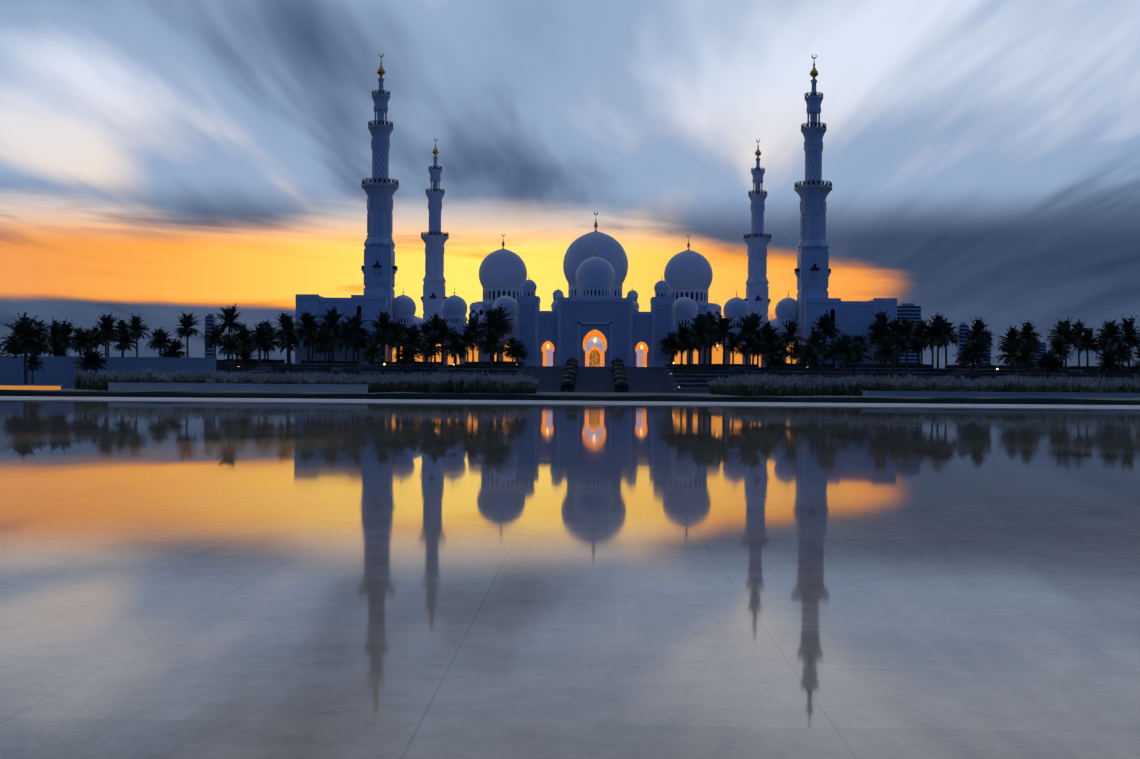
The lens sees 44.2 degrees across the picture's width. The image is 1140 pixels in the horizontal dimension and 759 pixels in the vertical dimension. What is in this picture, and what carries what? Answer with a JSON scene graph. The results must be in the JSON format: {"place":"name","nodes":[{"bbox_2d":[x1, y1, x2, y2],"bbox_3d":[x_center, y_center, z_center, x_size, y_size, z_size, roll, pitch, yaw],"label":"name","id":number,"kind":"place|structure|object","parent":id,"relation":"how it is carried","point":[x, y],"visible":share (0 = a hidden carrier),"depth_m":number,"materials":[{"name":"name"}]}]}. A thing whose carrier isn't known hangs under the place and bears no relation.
{"place":"outdoors","nodes":[
{"label":"outdoors","id":0,"kind":"place"},
{"bbox_2d":[0,356,216,389],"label":"walls","id":1,"kind":"structure","parent":0,"point":[57,373],"depth_m":356.13,"materials":[{"name":"grey"}]},
{"bbox_2d":[72,368,160,390],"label":"grass","id":2,"kind":"structure","parent":0,"point":[101,382],"depth_m":98.06,"materials":[{"name":"green plant"}]},
{"bbox_2d":[123,367,219,382],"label":"grass","id":3,"kind":"structure","parent":0,"point":[153,378],"depth_m":98.34,"materials":[{"name":"green plant"}]},
{"bbox_2d":[186,372,272,383],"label":"grass","id":4,"kind":"structure","parent":0,"point":[225,379],"depth_m":97.79,"materials":[{"name":"green plant"}]},
{"bbox_2d":[247,371,334,383],"bbox_3d":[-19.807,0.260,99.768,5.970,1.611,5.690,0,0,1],"label":"grass","id":5,"kind":"structure","parent":0,"point":[275,380],"depth_m":98.83,"materials":[{"name":"green plant"}]},
{"bbox_2d":[318,372,388,392],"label":"grass","id":6,"kind":"structure","parent":0,"point":[372,388],"depth_m":98.09,"materials":[{"name":"green plant"}]},
{"bbox_2d":[61,388,709,394],"bbox_3d":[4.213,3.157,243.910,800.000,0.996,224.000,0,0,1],"label":"forecourt","id":7,"kind":"structure","parent":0,"point":[575,393],"depth_m":307.17,"materials":[{"name":"grey stone"}]},
{"bbox_2d":[0,312,54,383],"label":"palm","id":8,"kind":"object","parent":7,"relation":"on","point":[27,341],"visible":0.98,"depth_m":269.54,"materials":[{"name":"green plant"}]},
{"bbox_2d":[22,354,44,383],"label":"palm","id":9,"kind":"object","parent":7,"relation":"on","point":[33,363],"visible":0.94,"depth_m":331.42,"materials":[{"name":"green plant"}]},
{"bbox_2d":[67,346,109,383],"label":"palm","id":10,"kind":"object","parent":7,"relation":"on","point":[91,360],"visible":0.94,"depth_m":340.71,"materials":[{"name":"green plant"}]},
{"bbox_2d":[1092,344,1126,382],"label":"palm","id":11,"kind":"object","parent":7,"relation":"on","point":[1110,357],"visible":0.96,"depth_m":325.12,"materials":[{"name":"green plant"}]},
{"bbox_2d":[374,371,456,392],"bbox_3d":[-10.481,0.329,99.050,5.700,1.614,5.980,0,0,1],"label":"grass","id":12,"kind":"structure","parent":0,"point":[412,387],"depth_m":97.57,"materials":[{"name":"green plant"}]},
{"bbox_2d":[433,371,510,393],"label":"grass","id":13,"kind":"structure","parent":0,"point":[493,388],"depth_m":98.77,"materials":[{"name":"green plant"}]},
{"bbox_2d":[455,374,526,393],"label":"grass","id":14,"kind":"structure","parent":0,"point":[520,388],"depth_m":106.78,"materials":[{"name":"green plant"}]},
{"bbox_2d":[0,396,1139,409],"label":"pavement","id":15,"kind":"structure","parent":0,"point":[549,402],"depth_m":68.65,"materials":[{"name":"grey concrete"}]},
{"bbox_2d":[0,382,1139,404],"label":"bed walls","id":16,"kind":"structure","parent":15,"relation":"on","point":[301,391],"depth_m":79.97,"materials":[{"name":"stone"}]},
{"bbox_2d":[0,400,1139,758],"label":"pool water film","id":17,"kind":"object","parent":15,"relation":"on","point":[220,580],"visible":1,"depth_m":5.99,"materials":[{"name":"water"}]},
{"bbox_2d":[0,0,1139,368],"label":"sky","id":18,"kind":"structure","parent":0,"point":[160,160],"materials":[{"name":"blue"}]},
{"bbox_2d":[205,303,1045,368],"bbox_3d":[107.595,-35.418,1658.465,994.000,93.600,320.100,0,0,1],"label":"buildings","id":19,"kind":"structure","parent":0,"point":[909,311],"depth_m":1494.28,"materials":[{"name":"grey concrete"}]},
{"bbox_2d":[725,373,824,395],"bbox_3d":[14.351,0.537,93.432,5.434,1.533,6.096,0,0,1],"label":"grass","id":20,"kind":"structure","parent":0,"point":[783,390],"depth_m":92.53,"materials":[{"name":"green plant"}]},
{"bbox_2d":[803,374,907,395],"bbox_3d":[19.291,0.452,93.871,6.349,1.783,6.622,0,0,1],"label":"grass","id":21,"kind":"structure","parent":0,"point":[856,388],"depth_m":93.39,"materials":[{"name":"green plant"}]},
{"bbox_2d":[864,373,955,391],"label":"grass","id":22,"kind":"structure","parent":0,"point":[913,383],"depth_m":92.61,"materials":[{"name":"green plant"}]},
{"bbox_2d":[944,376,1035,391],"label":"grass","id":23,"kind":"structure","parent":0,"point":[998,386],"depth_m":92.76,"materials":[{"name":"green plant"}]},
{"bbox_2d":[996,374,1136,392],"bbox_3d":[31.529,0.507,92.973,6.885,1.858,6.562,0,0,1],"label":"grass","id":24,"kind":"structure","parent":0,"point":[1011,388],"depth_m":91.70,"materials":[{"name":"green plant"}]},
{"bbox_2d":[1067,378,1139,392],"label":"grass","id":25,"kind":"structure","parent":0,"point":[1116,390],"depth_m":92.52,"materials":[{"name":"green plant"}]},
{"label":"ground","id":26,"kind":"structure","parent":0,"visible":0},
{"bbox_2d":[216,358,1139,392],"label":"terrace","id":27,"kind":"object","parent":26,"relation":"on","point":[571,375],"visible":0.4,"depth_m":399.82,"materials":[{"name":"stone"}]},
{"bbox_2d":[41,337,70,356],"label":"palm","id":28,"kind":"object","parent":27,"relation":"on","point":[57,348],"visible":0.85,"depth_m":421.52,"materials":[{"name":"green plant"}]},
{"bbox_2d":[45,317,77,351],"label":"palm","id":29,"kind":"object","parent":27,"relation":"on","point":[65,329],"visible":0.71,"depth_m":430.22,"materials":[{"name":"green plant"}]},
{"bbox_2d":[62,326,97,355],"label":"palm","id":30,"kind":"object","parent":27,"relation":"on","point":[79,337],"visible":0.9,"depth_m":405.89,"materials":[{"name":"green plant"}]},
{"bbox_2d":[86,325,111,350],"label":"palm","id":31,"kind":"object","parent":27,"relation":"on","point":[97,340],"visible":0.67,"depth_m":430.67,"materials":[{"name":"green plant"}]},
{"bbox_2d":[92,312,121,356],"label":"palm","id":32,"kind":"object","parent":27,"relation":"on","point":[108,326],"visible":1,"depth_m":421.18,"materials":[{"name":"green plant"}]},
{"bbox_2d":[109,329,139,356],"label":"palm","id":33,"kind":"object","parent":27,"relation":"on","point":[123,340],"visible":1,"depth_m":404.18,"materials":[{"name":"green plant"}]},
{"bbox_2d":[126,313,150,356],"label":"palm","id":34,"kind":"object","parent":27,"relation":"on","point":[135,322],"visible":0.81,"depth_m":438.87,"materials":[{"name":"green plant"}]},
{"bbox_2d":[146,328,174,356],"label":"palm","id":35,"kind":"object","parent":27,"relation":"on","point":[161,338],"visible":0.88,"depth_m":427.86,"materials":[{"name":"green plant"}]},
{"bbox_2d":[157,336,188,356],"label":"palm","id":36,"kind":"object","parent":27,"relation":"on","point":[174,347],"visible":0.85,"depth_m":406.39,"materials":[{"name":"green plant"}]},
{"bbox_2d":[173,311,202,356],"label":"palm","id":37,"kind":"object","parent":27,"relation":"on","point":[187,324],"visible":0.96,"depth_m":429.90,"materials":[{"name":"green plant"}]},
{"bbox_2d":[199,322,227,357],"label":"palm","id":38,"kind":"object","parent":27,"relation":"on","point":[213,337],"visible":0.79,"depth_m":437.60,"materials":[{"name":"green plant"}]},
{"bbox_2d":[213,304,246,358],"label":"palm","id":39,"kind":"object","parent":27,"relation":"on","point":[230,317],"visible":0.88,"depth_m":426.58,"materials":[{"name":"green plant"}]},
{"bbox_2d":[217,336,242,370],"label":"palm","id":40,"kind":"object","parent":27,"relation":"on","point":[232,343],"visible":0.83,"depth_m":389.53,"materials":[{"name":"green plant"}]},
{"bbox_2d":[227,322,258,366],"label":"palm","id":41,"kind":"object","parent":27,"relation":"on","point":[243,334],"visible":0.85,"depth_m":405.92,"materials":[{"name":"green plant"}]},
{"bbox_2d":[231,344,260,371],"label":"palm","id":42,"kind":"object","parent":27,"relation":"on","point":[245,353],"visible":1,"depth_m":364.74,"materials":[{"name":"green plant"}]},
{"bbox_2d":[249,322,276,366],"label":"palm","id":43,"kind":"object","parent":27,"relation":"on","point":[261,332],"visible":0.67,"depth_m":419.32,"materials":[{"name":"green plant"}]},
{"bbox_2d":[257,323,284,358],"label":"palm","id":44,"kind":"object","parent":27,"relation":"on","point":[264,347],"visible":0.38,"depth_m":427.92,"materials":[{"name":"green plant"}]},
{"bbox_2d":[272,310,300,363],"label":"palm","id":45,"kind":"object","parent":27,"relation":"on","point":[286,325],"visible":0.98,"depth_m":416.20,"materials":[{"name":"green plant"}]},
{"bbox_2d":[275,320,304,362],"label":"palm","id":46,"kind":"object","parent":27,"relation":"on","point":[295,343],"visible":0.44,"depth_m":428.71,"materials":[{"name":"green plant"}]},
{"bbox_2d":[294,310,321,360],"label":"palm","id":47,"kind":"object","parent":27,"relation":"on","point":[307,325],"visible":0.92,"depth_m":428.26,"materials":[{"name":"green plant"}]},
{"bbox_2d":[307,325,340,366],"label":"palm","id":48,"kind":"object","parent":27,"relation":"on","point":[324,339],"visible":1,"depth_m":402.50,"materials":[{"name":"green plant"}]},
{"bbox_2d":[316,306,343,360],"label":"palm","id":49,"kind":"object","parent":27,"relation":"on","point":[332,318],"visible":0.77,"depth_m":428.77,"materials":[{"name":"green plant"}]},
{"bbox_2d":[333,320,360,364],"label":"palm","id":50,"kind":"object","parent":27,"relation":"on","point":[346,338],"visible":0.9,"depth_m":419.29,"materials":[{"name":"green plant"}]},
{"bbox_2d":[337,312,370,360],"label":"palm","id":51,"kind":"object","parent":27,"relation":"on","point":[356,322],"visible":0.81,"depth_m":426.87,"materials":[{"name":"green plant"}]},
{"bbox_2d":[357,339,386,374],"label":"palm","id":52,"kind":"object","parent":27,"relation":"on","point":[371,350],"visible":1,"depth_m":385.75,"materials":[{"name":"green plant"}]},
{"bbox_2d":[367,309,395,361],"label":"palm","id":53,"kind":"object","parent":27,"relation":"on","point":[384,324],"visible":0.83,"depth_m":429.31,"materials":[{"name":"green plant"}]},
{"bbox_2d":[384,321,407,364],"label":"palm","id":54,"kind":"object","parent":27,"relation":"on","point":[395,331],"visible":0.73,"depth_m":416.14,"materials":[{"name":"green plant"}]},
{"bbox_2d":[393,344,423,371],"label":"palm","id":55,"kind":"object","parent":27,"relation":"on","point":[408,354],"visible":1,"depth_m":393.05,"materials":[{"name":"green plant"}]},
{"bbox_2d":[394,324,430,367],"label":"palm","id":56,"kind":"object","parent":27,"relation":"on","point":[413,333],"visible":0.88,"depth_m":402.84,"materials":[{"name":"green plant"}]},
{"bbox_2d":[415,328,448,367],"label":"palm","id":57,"kind":"object","parent":27,"relation":"on","point":[434,349],"visible":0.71,"depth_m":417.66,"materials":[{"name":"green plant"}]},
{"bbox_2d":[431,316,457,362],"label":"palm","id":58,"kind":"object","parent":27,"relation":"on","point":[442,326],"visible":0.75,"depth_m":428.54,"materials":[{"name":"green plant"}]},
{"bbox_2d":[443,335,470,368],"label":"palm","id":59,"kind":"object","parent":27,"relation":"on","point":[458,347],"visible":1,"depth_m":406.14,"materials":[{"name":"green plant"}]},
{"bbox_2d":[458,326,477,361],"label":"palm","id":60,"kind":"object","parent":27,"relation":"on","point":[468,339],"visible":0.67,"depth_m":429.10,"materials":[{"name":"green plant"}]},
{"bbox_2d":[472,329,507,369],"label":"palm","id":61,"kind":"object","parent":27,"relation":"on","point":[489,341],"visible":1,"depth_m":401.64,"materials":[{"name":"green plant"}]},
{"bbox_2d":[474,306,509,364],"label":"palm","id":62,"kind":"object","parent":27,"relation":"on","point":[493,318],"visible":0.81,"depth_m":418.01,"materials":[{"name":"green plant"}]},
{"bbox_2d":[486,304,514,360],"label":"palm","id":63,"kind":"object","parent":27,"relation":"on","point":[507,328],"visible":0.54,"depth_m":432.96,"materials":[{"name":"green plant"}]},
{"bbox_2d":[505,342,528,364],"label":"palm","id":64,"kind":"object","parent":27,"relation":"on","point":[516,350],"visible":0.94,"depth_m":415.17,"materials":[{"name":"green plant"}]},
{"bbox_2d":[295,212,896,367],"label":"mosque","id":65,"kind":"structure","parent":27,"relation":"on","point":[594,318],"depth_m":444.38,"materials":[{"name":"stone"}]},
{"bbox_2d":[361,53,398,361],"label":"minaret","id":66,"kind":"object","parent":65,"relation":"on","point":[379,268],"visible":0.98,"depth_m":448.11,"materials":[{"name":"stone"}]},
{"bbox_2d":[421,139,448,320],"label":"minaret","id":67,"kind":"object","parent":65,"relation":"on","point":[434,239],"visible":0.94,"depth_m":601.92,"materials":[{"name":"stone"}]},
{"bbox_2d":[743,139,771,323],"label":"minaret","id":68,"kind":"object","parent":65,"relation":"on","point":[757,300],"visible":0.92,"depth_m":599.68,"materials":[{"name":"stone"}]},
{"bbox_2d":[794,54,831,348],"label":"minaret","id":69,"kind":"object","parent":65,"relation":"on","point":[812,271],"visible":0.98,"depth_m":445.56,"materials":[{"name":"stone"}]},
{"bbox_2d":[658,332,683,366],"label":"palm","id":70,"kind":"object","parent":27,"relation":"on","point":[673,347],"visible":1,"depth_m":415.48,"materials":[{"name":"green plant"}]},
{"bbox_2d":[668,321,697,363],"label":"palm","id":71,"kind":"object","parent":27,"relation":"on","point":[682,334],"visible":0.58,"depth_m":424.81,"materials":[{"name":"green plant"}]},
{"bbox_2d":[685,311,716,369],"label":"palm","id":72,"kind":"object","parent":27,"relation":"on","point":[700,329],"visible":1,"depth_m":400.27,"materials":[{"name":"green plant"}]},
{"bbox_2d":[700,314,722,365],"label":"palm","id":73,"kind":"object","parent":27,"relation":"on","point":[713,338],"visible":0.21,"depth_m":415.15,"materials":[{"name":"green plant"}]},
{"bbox_2d":[713,313,738,363],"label":"palm","id":74,"kind":"object","parent":27,"relation":"on","point":[725,325],"visible":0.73,"depth_m":432.48,"materials":[{"name":"green plant"}]},
{"bbox_2d":[720,331,743,363],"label":"palm","id":75,"kind":"object","parent":27,"relation":"on","point":[731,345],"visible":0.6,"depth_m":424.79,"materials":[{"name":"green plant"}]},
{"bbox_2d":[732,313,762,370],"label":"palm","id":76,"kind":"object","parent":27,"relation":"on","point":[747,326],"visible":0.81,"depth_m":418.05,"materials":[{"name":"green plant"}]},
{"bbox_2d":[734,332,766,373],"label":"palm","id":77,"kind":"object","parent":27,"relation":"on","point":[749,348],"visible":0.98,"depth_m":403.99,"materials":[{"name":"green plant"}]},
{"bbox_2d":[759,320,783,366],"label":"palm","id":78,"kind":"object","parent":27,"relation":"on","point":[767,330],"visible":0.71,"depth_m":427.12,"materials":[{"name":"green plant"}]},
{"bbox_2d":[760,351,786,375],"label":"palm","id":79,"kind":"object","parent":27,"relation":"on","point":[773,361],"visible":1,"depth_m":378.58,"materials":[{"name":"green plant"}]},
{"bbox_2d":[779,319,803,363],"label":"palm","id":80,"kind":"object","parent":27,"relation":"on","point":[789,334],"visible":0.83,"depth_m":432.97,"materials":[{"name":"green plant"}]},
{"bbox_2d":[791,342,823,376],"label":"palm","id":81,"kind":"object","parent":27,"relation":"on","point":[808,357],"visible":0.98,"depth_m":361.26,"materials":[{"name":"green plant"}]},
{"bbox_2d":[800,325,832,371],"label":"palm","id":82,"kind":"object","parent":27,"relation":"on","point":[815,338],"visible":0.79,"depth_m":400.88,"materials":[{"name":"green plant"}]},
{"bbox_2d":[809,311,841,363],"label":"palm","id":83,"kind":"object","parent":27,"relation":"on","point":[825,322],"visible":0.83,"depth_m":423.94,"materials":[{"name":"green plant"}]},
{"bbox_2d":[830,333,860,376],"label":"palm","id":84,"kind":"object","parent":27,"relation":"on","point":[843,344],"visible":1,"depth_m":372.02,"materials":[{"name":"green plant"}]},
{"bbox_2d":[837,338,872,374],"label":"palm","id":85,"kind":"object","parent":27,"relation":"on","point":[858,359],"visible":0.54,"depth_m":403.47,"materials":[{"name":"green plant"}]},
{"bbox_2d":[864,318,890,363],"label":"palm","id":86,"kind":"object","parent":27,"relation":"on","point":[879,327],"visible":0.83,"depth_m":425.52,"materials":[{"name":"green plant"}]},
{"bbox_2d":[871,333,902,375],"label":"palm","id":87,"kind":"object","parent":27,"relation":"on","point":[887,351],"visible":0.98,"depth_m":387.29,"materials":[{"name":"green plant"}]},
{"bbox_2d":[876,331,908,371],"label":"palm","id":88,"kind":"object","parent":27,"relation":"on","point":[897,340],"visible":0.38,"depth_m":402.63,"materials":[{"name":"green plant"}]},
{"bbox_2d":[894,317,923,368],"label":"palm","id":89,"kind":"object","parent":27,"relation":"on","point":[906,326],"visible":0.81,"depth_m":416.05,"materials":[{"name":"green plant"}]},
{"bbox_2d":[919,312,952,372],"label":"palm","id":90,"kind":"object","parent":27,"relation":"on","point":[938,327],"visible":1,"depth_m":402.49,"materials":[{"name":"green plant"}]},
{"bbox_2d":[935,321,962,364],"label":"palm","id":91,"kind":"object","parent":27,"relation":"on","point":[955,336],"visible":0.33,"depth_m":431.12,"materials":[{"name":"green plant"}]},
{"bbox_2d":[951,336,993,372],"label":"palm","id":92,"kind":"object","parent":27,"relation":"on","point":[972,354],"visible":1,"depth_m":400.98,"materials":[{"name":"green plant"}]},
{"bbox_2d":[960,317,997,368],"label":"palm","id":93,"kind":"object","parent":27,"relation":"on","point":[978,327],"visible":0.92,"depth_m":414.91,"materials":[{"name":"green plant"}]},
{"bbox_2d":[994,336,1022,372],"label":"palm","id":94,"kind":"object","parent":27,"relation":"on","point":[1009,349],"visible":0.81,"depth_m":402.25,"materials":[{"name":"green plant"}]},
{"bbox_2d":[995,325,1027,368],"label":"palm","id":95,"kind":"object","parent":27,"relation":"on","point":[1013,334],"visible":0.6,"depth_m":415.87,"materials":[{"name":"green plant"}]},
{"bbox_2d":[1011,340,1038,376],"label":"palm","id":96,"kind":"object","parent":27,"relation":"on","point":[1025,355],"visible":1,"depth_m":368.08,"materials":[{"name":"green plant"}]},
{"bbox_2d":[1016,319,1041,364],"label":"palm","id":97,"kind":"object","parent":27,"relation":"on","point":[1027,335],"visible":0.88,"depth_m":425.09,"materials":[{"name":"green plant"}]},
{"bbox_2d":[1034,353,1064,380],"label":"palm","id":98,"kind":"object","parent":27,"relation":"on","point":[1047,368],"visible":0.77,"depth_m":371.13,"materials":[{"name":"green plant"}]},
{"bbox_2d":[1045,334,1073,376],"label":"palm","id":99,"kind":"object","parent":27,"relation":"on","point":[1058,345],"visible":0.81,"depth_m":401.68,"materials":[{"name":"green plant"}]},
{"bbox_2d":[1043,317,1082,369],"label":"palm","id":100,"kind":"object","parent":27,"relation":"on","point":[1066,332],"visible":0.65,"depth_m":412.99,"materials":[{"name":"green plant"}]},
{"bbox_2d":[1071,325,1107,365],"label":"palm","id":101,"kind":"object","parent":27,"relation":"on","point":[1088,341],"visible":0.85,"depth_m":424.47,"materials":[{"name":"green plant"}]},
{"bbox_2d":[1093,318,1126,348],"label":"palm","id":102,"kind":"object","parent":27,"relation":"on","point":[1111,331],"visible":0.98,"depth_m":415.89,"materials":[{"name":"green plant"}]},
{"bbox_2d":[1109,341,1135,373],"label":"palm","id":103,"kind":"object","parent":27,"relation":"on","point":[1119,346],"visible":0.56,"depth_m":398.67,"materials":[{"name":"green plant"}]},
{"bbox_2d":[1116,315,1139,366],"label":"palm","id":104,"kind":"object","parent":27,"relation":"on","point":[1130,336],"visible":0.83,"depth_m":425.04,"materials":[{"name":"green plant"}]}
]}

